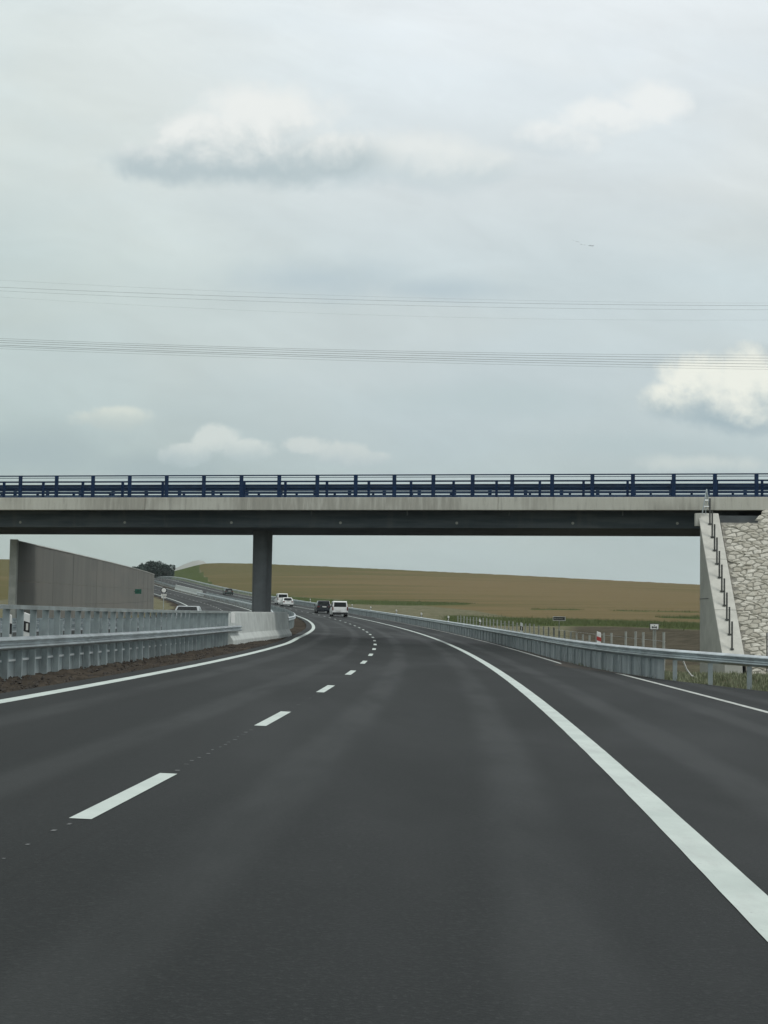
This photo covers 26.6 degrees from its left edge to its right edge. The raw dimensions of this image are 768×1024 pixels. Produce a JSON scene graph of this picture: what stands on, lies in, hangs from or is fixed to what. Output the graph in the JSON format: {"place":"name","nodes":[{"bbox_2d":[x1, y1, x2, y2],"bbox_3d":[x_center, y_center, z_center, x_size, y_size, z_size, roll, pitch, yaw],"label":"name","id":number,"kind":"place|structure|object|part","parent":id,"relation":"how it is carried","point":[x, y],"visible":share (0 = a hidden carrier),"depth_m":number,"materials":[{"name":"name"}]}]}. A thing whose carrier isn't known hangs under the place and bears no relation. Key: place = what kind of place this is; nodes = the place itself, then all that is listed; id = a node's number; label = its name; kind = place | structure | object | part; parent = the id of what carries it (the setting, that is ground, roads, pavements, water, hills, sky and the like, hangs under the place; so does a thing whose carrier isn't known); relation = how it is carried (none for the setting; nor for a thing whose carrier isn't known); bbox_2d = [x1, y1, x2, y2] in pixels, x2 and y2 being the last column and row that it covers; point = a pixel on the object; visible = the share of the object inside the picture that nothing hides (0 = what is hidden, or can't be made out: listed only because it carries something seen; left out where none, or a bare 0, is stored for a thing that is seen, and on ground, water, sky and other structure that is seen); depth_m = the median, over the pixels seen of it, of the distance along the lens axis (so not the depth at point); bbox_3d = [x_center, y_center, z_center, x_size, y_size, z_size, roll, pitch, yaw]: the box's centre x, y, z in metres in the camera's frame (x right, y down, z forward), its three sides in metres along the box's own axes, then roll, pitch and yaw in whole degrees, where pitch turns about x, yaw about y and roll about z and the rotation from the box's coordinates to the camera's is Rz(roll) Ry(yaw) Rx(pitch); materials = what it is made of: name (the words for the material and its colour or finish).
{"place":"outdoors","nodes":[
{"label":"outdoors","id":0,"kind":"place"},
{"bbox_2d":[0,584,251,636],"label":"road","id":1,"kind":"structure","parent":0,"point":[204,604],"depth_m":263.78,"materials":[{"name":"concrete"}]},
{"bbox_2d":[171,606,201,616],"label":"car","id":2,"kind":"object","parent":1,"relation":"on","point":[194,608],"visible":0.14,"depth_m":107.97,"materials":[{"name":"white metal"}]},
{"bbox_2d":[173,560,206,570],"bbox_3d":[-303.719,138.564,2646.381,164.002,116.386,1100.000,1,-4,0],"label":"hill","id":3,"kind":"structure","parent":0,"point":[193,563],"depth_m":2569.17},
{"bbox_2d":[8,297,585,319],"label":"power cable","id":4,"kind":"object","parent":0,"point":[325,313],"visible":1,"depth_m":246.61,"materials":[{"name":"black metal"}]},
{"bbox_2d":[0,338,653,354],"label":"power cable","id":5,"kind":"object","parent":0,"point":[335,349],"visible":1,"depth_m":207.88,"materials":[{"name":"black metal"}]},
{"bbox_2d":[7,280,668,302],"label":"power cable","id":6,"kind":"object","parent":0,"point":[338,295],"visible":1,"depth_m":242.75,"materials":[{"name":"black metal"}]},
{"bbox_2d":[0,340,704,357],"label":"power cable","id":7,"kind":"object","parent":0,"point":[377,352],"visible":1,"depth_m":205.84,"materials":[{"name":"black metal"}]},
{"bbox_2d":[13,291,702,309],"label":"power cable","id":8,"kind":"object","parent":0,"point":[406,305],"visible":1,"depth_m":234.57,"materials":[{"name":"black metal"}]},
{"bbox_2d":[0,342,732,360],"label":"power cable","id":9,"kind":"object","parent":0,"point":[377,354],"visible":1,"depth_m":203.80,"materials":[{"name":"black metal"}]},
{"bbox_2d":[19,349,714,368],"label":"power cable","id":10,"kind":"object","parent":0,"point":[382,361],"visible":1,"depth_m":206.78,"materials":[{"name":"black metal"}]},
{"bbox_2d":[0,346,739,366],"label":"power cable","id":11,"kind":"object","parent":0,"point":[401,359],"visible":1,"depth_m":204.78,"materials":[{"name":"black metal"}]},
{"bbox_2d":[7,345,737,363],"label":"power cable","id":12,"kind":"object","parent":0,"point":[393,357],"visible":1,"depth_m":201.76,"materials":[{"name":"black metal"}]},
{"bbox_2d":[4,287,750,305],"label":"power cable","id":13,"kind":"object","parent":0,"point":[422,301],"visible":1,"depth_m":238.66,"materials":[{"name":"black metal"}]},
{"bbox_2d":[0,578,767,1023],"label":"road","id":14,"kind":"structure","parent":0,"point":[404,826],"depth_m":9.41,"materials":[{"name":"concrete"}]},
{"bbox_2d":[2,702,302,858],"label":"setting out dots","id":15,"kind":"object","parent":14,"relation":"on","point":[175,770],"visible":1,"depth_m":14.12,"materials":[{"name":"paint"}]},
{"bbox_2d":[0,584,314,702],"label":"edge line","id":16,"kind":"object","parent":14,"relation":"on","point":[103,682],"visible":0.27,"depth_m":30.91,"materials":[{"name":"white paint"}]},
{"bbox_2d":[70,606,376,818],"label":"lane dashes","id":17,"kind":"object","parent":14,"relation":"on","point":[111,802],"visible":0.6,"depth_m":11.60,"materials":[{"name":"white paint"}]},
{"bbox_2d":[222,588,232,594],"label":"car","id":18,"kind":"object","parent":14,"relation":"on","point":[228,591],"visible":1,"depth_m":354.78,"materials":[{"name":"grey paint"}]},
{"bbox_2d":[274,593,287,603],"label":"van","id":19,"kind":"object","parent":14,"relation":"on","point":[279,597],"visible":0.54,"depth_m":282.73,"materials":[{"name":"white paint"}]},
{"bbox_2d":[280,597,292,605],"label":"car","id":20,"kind":"object","parent":14,"relation":"on","point":[286,601],"visible":1,"depth_m":267.01,"materials":[{"name":"white paint"}]},
{"bbox_2d":[314,601,330,612],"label":"car","id":21,"kind":"object","parent":14,"relation":"on","point":[321,606],"visible":0.88,"depth_m":213.58,"materials":[{"name":"paint"}]},
{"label":"rear window","id":22,"kind":"part","parent":21,"relation":"part of","materials":[{"name":"black glass"}]},
{"bbox_2d":[329,601,347,616],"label":"van","id":23,"kind":"object","parent":14,"relation":"on","point":[339,608],"visible":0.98,"depth_m":191.18,"materials":[{"name":"white paint"}]},
{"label":"rear window","id":24,"kind":"part","parent":23,"relation":"part of","materials":[{"name":"black glass"}]},
{"bbox_2d":[378,618,559,663],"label":"edge line","id":25,"kind":"object","parent":14,"relation":"on","point":[498,645],"visible":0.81,"depth_m":79.87,"materials":[{"name":"paint"}]},
{"bbox_2d":[173,580,767,941],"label":"edge line","id":26,"kind":"object","parent":14,"relation":"on","point":[742,893],"visible":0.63,"depth_m":10.56,"materials":[{"name":"white paint"}]},
{"bbox_2d":[519,650,644,676],"bbox_3d":[6.100,5.439,59.645,1.486,0.203,31.216,1,-4,-1],"label":"soil spill","id":27,"kind":"object","parent":14,"relation":"on","point":[567,664],"visible":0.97,"depth_m":52.45,"materials":[{"name":"brown soil"}]},
{"bbox_2d":[612,671,767,712],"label":"edge line","id":28,"kind":"object","parent":14,"relation":"on","point":[700,694],"visible":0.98,"depth_m":33.45,"materials":[{"name":"paint"}]},
{"bbox_2d":[0,559,767,692],"bbox_3d":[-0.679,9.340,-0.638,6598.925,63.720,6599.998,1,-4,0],"label":"ground","id":29,"kind":"structure","parent":0,"point":[513,596],"depth_m":356.11,"materials":[{"name":"brown plant"}]},
{"bbox_2d":[9,615,11,636],"bbox_3d":[-7.499,2.503,32.270,0.158,0.998,0.083,1,-4,2],"label":"delineator post","id":30,"kind":"object","parent":29,"relation":"on","point":[10,633],"visible":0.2,"depth_m":32.26,"materials":[{"name":"white plastic"}]},
{"bbox_2d":[23,612,29,635],"bbox_3d":[-7.451,2.599,33.857,0.158,0.998,0.083,1,-4,2],"label":"delineator post","id":31,"kind":"object","parent":29,"relation":"on","point":[26,629],"visible":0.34,"depth_m":33.84,"materials":[{"name":"white plastic"}]},
{"bbox_2d":[8,539,154,617],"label":"noise barrier","id":32,"kind":"object","parent":29,"relation":"on","point":[32,566],"visible":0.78,"depth_m":108.53,"materials":[{"name":"grey concrete"}]},
{"bbox_2d":[134,589,140,593],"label":"escape sign","id":33,"kind":"object","parent":32,"relation":"attached to","point":[137,591],"visible":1,"depth_m":151.46,"materials":[{"name":"green plastic"}]},
{"bbox_2d":[0,617,176,636],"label":"crash barrier","id":34,"kind":"object","parent":29,"relation":"on","point":[51,624],"visible":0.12,"depth_m":42.73,"materials":[{"name":"metal"}]},
{"bbox_2d":[0,604,242,680],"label":"crash barrier","id":35,"kind":"object","parent":29,"relation":"on","point":[32,653],"visible":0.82,"depth_m":38.60,"materials":[{"name":"metal"}]},
{"bbox_2d":[132,566,147,571],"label":"broadleaf tree","id":36,"kind":"object","parent":29,"relation":"on","point":[140,568],"visible":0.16,"depth_m":551.41,"materials":[{"name":"green plant"}]},
{"bbox_2d":[0,630,302,692],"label":"soil clods","id":37,"kind":"object","parent":29,"relation":"on","point":[29,677],"visible":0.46,"depth_m":39.94,"materials":[{"name":"brown soil"}]},
{"bbox_2d":[141,560,161,577],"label":"broadleaf tree","id":38,"kind":"object","parent":29,"relation":"on","point":[150,566],"visible":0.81,"depth_m":554.70,"materials":[{"name":"green plant"}]},
{"bbox_2d":[161,587,166,608],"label":"round sign","id":39,"kind":"object","parent":29,"relation":"on","point":[163,591],"visible":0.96,"depth_m":196.57,"materials":[{"name":"white metal"}]},
{"bbox_2d":[154,580,174,586],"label":"crash barrier","id":40,"kind":"object","parent":29,"relation":"on","point":[161,583],"visible":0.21,"depth_m":419.60,"materials":[{"name":"metal"}]},
{"bbox_2d":[158,564,175,578],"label":"broadleaf tree","id":41,"kind":"object","parent":29,"relation":"on","point":[166,569],"visible":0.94,"depth_m":558.60,"materials":[{"name":"green plant"}]},
{"bbox_2d":[175,585,203,595],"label":"concrete barrier","id":42,"kind":"object","parent":29,"relation":"on","point":[186,589],"visible":0.81,"depth_m":361.56,"materials":[{"name":"grey concrete"}]},
{"bbox_2d":[197,592,273,611],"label":"crash barrier","id":43,"kind":"object","parent":29,"relation":"on","point":[248,605],"visible":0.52,"depth_m":272.00,"materials":[{"name":"metal"}]},
{"bbox_2d":[206,592,295,629],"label":"crash barrier","id":44,"kind":"object","parent":29,"relation":"on","point":[292,616],"visible":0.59,"depth_m":196.96,"materials":[{"name":"metal"}]},
{"bbox_2d":[228,612,291,644],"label":"concrete barrier","id":45,"kind":"object","parent":29,"relation":"on","point":[260,626],"visible":0.75,"depth_m":76.90,"materials":[{"name":"grey concrete"}]},
{"bbox_2d":[231,613,234,622],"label":"marker plate","id":46,"kind":"object","parent":45,"relation":"attached to","point":[232,617],"visible":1,"depth_m":67.71,"materials":[{"name":"white plastic"}]},
{"bbox_2d":[0,473,767,674],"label":"overpass bridge","id":47,"kind":"structure","parent":29,"relation":"on","point":[262,519],"depth_m":83.19,"materials":[{"name":"concrete"}]},
{"bbox_2d":[155,576,767,688],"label":"crash barrier","id":48,"kind":"object","parent":29,"relation":"on","point":[640,661],"visible":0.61,"depth_m":52.76,"materials":[{"name":"metal"}]},
{"bbox_2d":[273,593,699,629],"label":"roadside weeds","id":49,"kind":"object","parent":29,"relation":"on","point":[666,624],"visible":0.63,"depth_m":191.31,"materials":[{"name":"green plant"}]},
{"bbox_2d":[553,616,564,630],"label":"name sign","id":50,"kind":"object","parent":29,"relation":"on","point":[557,618],"visible":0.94,"depth_m":97.01,"materials":[{"name":"metal"}]},
{"bbox_2d":[457,616,665,670],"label":"wire fence","id":51,"kind":"object","parent":29,"relation":"on","point":[644,639],"visible":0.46,"depth_m":85.11,"materials":[{"name":"metal"}]},
{"bbox_2d":[597,631,600,642],"bbox_3d":[7.137,4.540,53.873,0.143,1.147,0.075,1,-4,1],"label":"delineator post","id":52,"kind":"object","parent":29,"relation":"on","point":[598,637],"visible":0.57,"depth_m":53.87,"materials":[{"name":"white plastic"}]},
{"bbox_2d":[650,623,658,647],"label":"hydrant sign","id":53,"kind":"object","parent":29,"relation":"on","point":[654,627],"visible":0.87,"depth_m":69.67,"materials":[{"name":"white metal"}]},
{"bbox_2d":[576,662,767,690],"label":"verge grass","id":54,"kind":"structure","parent":29,"relation":"on","point":[760,683],"depth_m":41.95,"materials":[{"name":"green plant"}]},
{"bbox_2d":[682,661,694,676],"bbox_3d":[8.223,4.171,43.736,1.017,0.693,0.114,4,-5,-39],"label":"hose","id":55,"kind":"object","parent":29,"relation":"on","point":[687,669],"visible":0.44,"depth_m":43.72,"materials":[{"name":"white plastic"}]},
{"bbox_2d":[721,510,767,674],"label":"stone slope","id":56,"kind":"structure","parent":29,"relation":"on","point":[746,547],"depth_m":76.63,"materials":[{"name":"grey stone"}]},
{"bbox_2d":[766,633,767,670],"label":"marker post","id":57,"kind":"object","parent":29,"relation":"on","point":[766,647],"visible":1,"depth_m":71.36,"materials":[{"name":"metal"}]},
{"bbox_2d":[0,0,767,584],"label":"sky","id":58,"kind":"structure","parent":0,"point":[457,152],"materials":[{"name":"grey"}]}
]}

